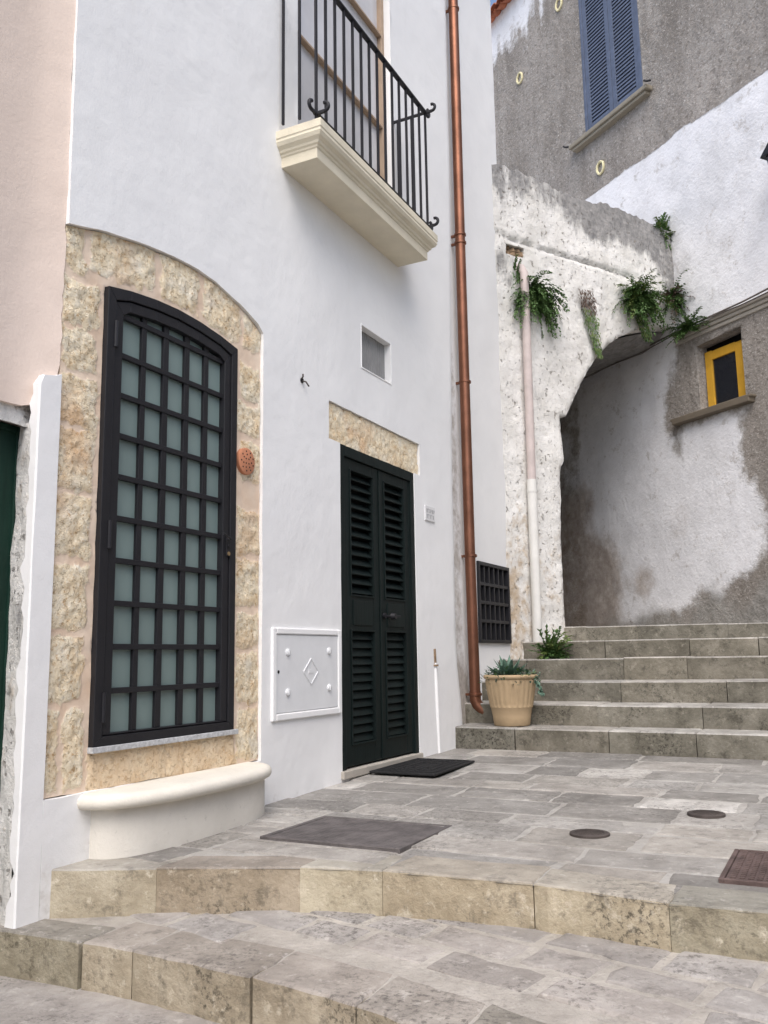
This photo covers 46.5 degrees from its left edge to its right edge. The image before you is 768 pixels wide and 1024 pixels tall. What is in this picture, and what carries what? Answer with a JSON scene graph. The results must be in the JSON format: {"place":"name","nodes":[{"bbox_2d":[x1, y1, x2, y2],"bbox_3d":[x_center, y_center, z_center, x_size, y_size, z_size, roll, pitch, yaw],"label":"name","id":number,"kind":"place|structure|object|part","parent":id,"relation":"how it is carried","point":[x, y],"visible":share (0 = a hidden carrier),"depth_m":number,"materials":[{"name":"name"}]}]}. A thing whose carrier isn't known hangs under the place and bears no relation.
{"place":"outdoors","nodes":[
{"label":"outdoors","id":0,"kind":"place"},
{"bbox_2d":[0,0,75,925],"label":"pink house","id":1,"kind":"structure","parent":0,"point":[36,47],"depth_m":4.22,"materials":[{"name":"paint"}]},
{"bbox_2d":[0,422,19,788],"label":"plank door","id":2,"kind":"structure","parent":1,"relation":"in","point":[9,434],"depth_m":4.11,"materials":[{"name":"green paint"}]},
{"bbox_2d":[0,976,219,1023],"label":"ground","id":3,"kind":"structure","parent":0,"point":[26,1002],"depth_m":3.35,"materials":[{"name":"grey stone"}]},
{"bbox_2d":[4,0,511,928],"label":"white house","id":4,"kind":"structure","parent":3,"relation":"on","point":[260,220],"depth_m":5.71,"materials":[{"name":"paint"}]},
{"bbox_2d":[88,286,237,747],"bbox_3d":[-1.159,0.021,4.897,0.116,2.365,1.103,-6,-10,27],"label":"arched window","id":5,"kind":"structure","parent":4,"relation":"in","point":[163,648],"depth_m":4.85,"materials":[{"name":"black paint"}]},
{"bbox_2d":[237,448,254,474],"bbox_3d":[-0.864,-0.313,5.546,0.042,0.168,0.168,-6,-10,27],"label":"terracotta vent","id":6,"kind":"object","parent":4,"relation":"attached to","point":[245,462],"visible":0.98,"depth_m":5.52,"materials":[{"name":"orange ceramic"}]},
{"bbox_2d":[300,374,308,386],"bbox_3d":[-0.558,-0.914,6.216,0.051,0.078,0.079,-6,-10,27],"label":"wire stub","id":7,"kind":"object","parent":4,"relation":"attached to","point":[302,379],"visible":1,"depth_m":6.21,"materials":[{"name":"black metal"}]},
{"bbox_2d":[271,628,341,721],"bbox_3d":[-0.513,1.072,5.960,0.057,0.580,0.867,-6,-10,27],"label":"meter cabinet","id":8,"kind":"object","parent":4,"relation":"attached to","point":[306,671],"visible":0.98,"depth_m":5.91,"materials":[{"name":"white metal"}]},
{"bbox_3d":[-0.520,1.071,5.962,0.042,0.489,0.769,-6,-10,27],"label":"door","id":9,"kind":"part","parent":8,"relation":"part of","materials":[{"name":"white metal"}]},
{"bbox_2d":[298,0,384,179],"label":"balcony door","id":10,"kind":"structure","parent":4,"relation":"in","point":[368,14],"depth_m":7.51,"materials":[{"name":"brown wood"}]},
{"bbox_2d":[340,444,418,770],"bbox_3d":[-0.063,0.746,7.039,0.220,2.360,1.283,-6,-10,27],"label":"shutter door","id":11,"kind":"structure","parent":4,"relation":"in","point":[380,677],"depth_m":7.02,"materials":[{"name":"green paint"}]},
{"bbox_2d":[424,505,434,522],"bbox_3d":[0.395,0.020,7.986,0.046,0.136,0.211,-6,-10,27],"label":"house plate","id":12,"kind":"object","parent":4,"relation":"attached to","point":[429,514],"visible":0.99,"depth_m":7.96,"materials":[{"name":"ceramic"}]},
{"bbox_2d":[434,649,440,752],"bbox_3d":[0.459,1.641,7.771,0.060,0.892,0.090,-6,-10,27],"label":"wall conduit","id":13,"kind":"object","parent":4,"relation":"attached to","point":[437,702],"depth_m":7.75,"materials":[{"name":"white paint"}]},
{"bbox_2d":[446,0,483,713],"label":"copper downpipe","id":14,"kind":"object","parent":4,"relation":"attached to","point":[474,694],"visible":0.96,"depth_m":8.99,"materials":[{"name":"brown metal"}]},
{"bbox_2d":[476,561,511,643],"bbox_3d":[1.143,0.974,9.484,0.095,0.832,0.940,-6,-10,27],"label":"barred window","id":15,"kind":"structure","parent":4,"relation":"in","point":[493,582],"depth_m":9.47,"materials":[{"name":"black paint"}]},
{"bbox_2d":[0,910,767,1023],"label":"step","id":16,"kind":"object","parent":3,"relation":"on","point":[280,967],"visible":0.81,"depth_m":3.22,"materials":[{"name":"beige stone"}]},
{"bbox_2d":[490,0,767,626],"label":"stone house","id":17,"kind":"structure","parent":3,"relation":"on","point":[647,110],"depth_m":12.47,"materials":[{"name":"stone"}]},
{"bbox_2d":[578,0,642,131],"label":"shuttered window","id":18,"kind":"structure","parent":17,"relation":"in","point":[613,94],"depth_m":13.97,"materials":[{"name":"blue paint"}]},
{"bbox_2d":[655,269,694,322],"bbox_3d":[4.029,-2.875,12.084,0.910,0.718,0.413,5,-11,-34],"label":"creeper","id":19,"kind":"object","parent":17,"relation":"attached to","point":[678,300],"visible":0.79,"depth_m":12.10,"materials":[{"name":"green plant"}]},
{"bbox_2d":[584,288,767,377],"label":"wall cable","id":20,"kind":"object","parent":17,"relation":"attached to","point":[723,310],"depth_m":11.55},
{"bbox_2d":[661,306,710,347],"bbox_3d":[3.961,-2.465,11.920,0.377,0.505,0.819,4,-10,-26],"label":"trailing weed","id":21,"kind":"object","parent":17,"relation":"attached to","point":[684,327],"visible":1,"depth_m":11.92,"materials":[{"name":"green plant"}]},
{"bbox_2d":[705,333,745,406],"bbox_3d":[4.606,-1.831,11.670,0.320,1.200,1.000,4,-10,-26],"label":"yellow window","id":22,"kind":"structure","parent":17,"relation":"in","point":[725,378],"depth_m":11.68,"materials":[{"name":"paint"}]},
{"bbox_2d":[760,143,767,162],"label":"wall lamp","id":23,"kind":"object","parent":17,"relation":"attached to","point":[764,155],"visible":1,"depth_m":10.71,"materials":[{"name":"metal"}]},
{"bbox_2d":[49,749,767,961],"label":"pavement","id":24,"kind":"structure","parent":0,"point":[505,849],"depth_m":3.97,"materials":[{"name":"grey stone"}]},
{"bbox_2d":[77,762,271,858],"bbox_3d":[-0.975,1.556,4.652,0.318,0.345,1.416,-6,-10,27],"label":"stone bench","id":25,"kind":"object","parent":24,"relation":"on","point":[145,817],"visible":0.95,"depth_m":4.37,"materials":[{"name":"stone"}]},
{"bbox_2d":[260,816,451,853],"bbox_3d":[-0.131,1.647,4.569,0.780,0.034,0.630,-6,-10,27],"label":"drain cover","id":26,"kind":"object","parent":24,"relation":"on","point":[399,837],"visible":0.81,"depth_m":4.51,"materials":[{"name":"metal"}]},
{"bbox_2d":[369,758,474,775],"bbox_3d":[0.311,1.927,6.774,0.550,0.025,0.870,-6,-10,27],"label":"doormat","id":27,"kind":"object","parent":24,"relation":"on","point":[425,767],"visible":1,"depth_m":6.66,"materials":[{"name":"black rubber"}]},
{"bbox_2d":[569,829,609,838],"bbox_3d":[1.013,1.587,4.398,0.196,0.028,0.196,-6,-10,27],"label":"round cover","id":28,"kind":"object","parent":24,"relation":"on","point":[589,833],"visible":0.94,"depth_m":4.35,"materials":[{"name":"metal"}]},
{"bbox_2d":[687,810,725,818],"bbox_3d":[1.736,1.629,4.810,0.196,0.028,0.196,-6,-10,27],"label":"round cover","id":29,"kind":"object","parent":24,"relation":"on","point":[707,814],"visible":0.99,"depth_m":4.76,"materials":[{"name":"metal"}]},
{"bbox_2d":[718,849,767,887],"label":"access cover","id":30,"kind":"object","parent":24,"relation":"on","point":[744,867],"visible":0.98,"depth_m":3.63,"materials":[{"name":"metal"}]},
{"bbox_2d":[455,622,767,760],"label":"stone steps","id":31,"kind":"structure","parent":0,"point":[688,690],"depth_m":8.15,"materials":[{"name":"grey stone"}]},
{"bbox_2d":[483,674,537,726],"bbox_3d":[1.159,1.710,8.136,0.492,0.452,0.492,-6,-10,27],"label":"flower pot","id":32,"kind":"object","parent":31,"relation":"on","point":[511,704],"visible":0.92,"depth_m":7.96,"materials":[{"name":"ceramic"}]},
{"bbox_2d":[478,655,544,696],"bbox_3d":[1.178,1.496,8.154,0.600,0.383,0.600,-6,-10,27],"label":"succulent","id":33,"kind":"object","parent":32,"relation":"in","point":[505,668],"visible":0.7,"depth_m":8.06,"materials":[{"name":"green plant"}]},
{"bbox_2d":[529,624,572,670],"bbox_3d":[1.835,1.495,9.447,0.711,0.632,0.345,4,-10,-28],"label":"foot weed","id":34,"kind":"object","parent":31,"relation":"on","point":[552,649],"visible":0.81,"depth_m":9.48,"materials":[{"name":"green plant"}]},
{"bbox_2d":[491,164,675,658],"bbox_3d":[0.904,-0.451,14.077,4.900,6.384,7.035,5,-11,-33],"label":"archway","id":35,"kind":"object","parent":31,"relation":"on","point":[600,250],"visible":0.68,"depth_m":10.88,"materials":[{"name":"white stone"}]},
{"bbox_2d":[512,253,521,283],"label":"tuft","id":36,"kind":"object","parent":35,"relation":"attached to","point":[515,266],"visible":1,"depth_m":10.66,"materials":[{"name":"green plant"}]},
{"bbox_2d":[516,264,541,641],"bbox_3d":[1.676,-0.708,10.351,0.138,4.676,0.234,5,-11,-33],"label":"white drainpipe","id":37,"kind":"object","parent":35,"relation":"attached to","point":[532,500],"visible":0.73,"depth_m":10.25,"materials":[{"name":"plastic"}]},
{"bbox_2d":[510,270,569,338],"bbox_3d":[1.899,-2.450,10.710,0.601,0.772,0.857,-6,-10,27],"label":"wall fern","id":38,"kind":"object","parent":35,"relation":"attached to","point":[542,299],"depth_m":10.69,"materials":[{"name":"green plant"}]},
{"bbox_2d":[578,288,602,358],"bbox_3d":[2.603,-2.370,11.253,0.383,0.903,0.096,5,-11,-35],"label":"hanging moss","id":39,"kind":"object","parent":35,"relation":"attached to","point":[598,350],"visible":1,"depth_m":11.27,"materials":[{"name":"green plant"}]},
{"bbox_2d":[612,268,673,335],"bbox_3d":[3.507,-2.753,11.693,1.007,0.886,0.568,6,-11,-36],"label":"wall fern","id":40,"kind":"object","parent":35,"relation":"attached to","point":[641,300],"depth_m":11.72,"materials":[{"name":"green plant"}]},
{"bbox_2d":[634,312,652,342],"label":"hanging moss","id":41,"kind":"object","parent":35,"relation":"attached to","point":[646,333],"visible":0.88,"depth_m":11.78,"materials":[{"name":"green plant"}]},
{"bbox_2d":[653,212,675,250],"bbox_3d":[3.929,-3.905,12.442,0.625,0.582,0.222,4,-11,-29],"label":"tuft","id":42,"kind":"object","parent":35,"relation":"on","point":[662,222],"visible":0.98,"depth_m":12.42,"materials":[{"name":"green plant"}]}
]}

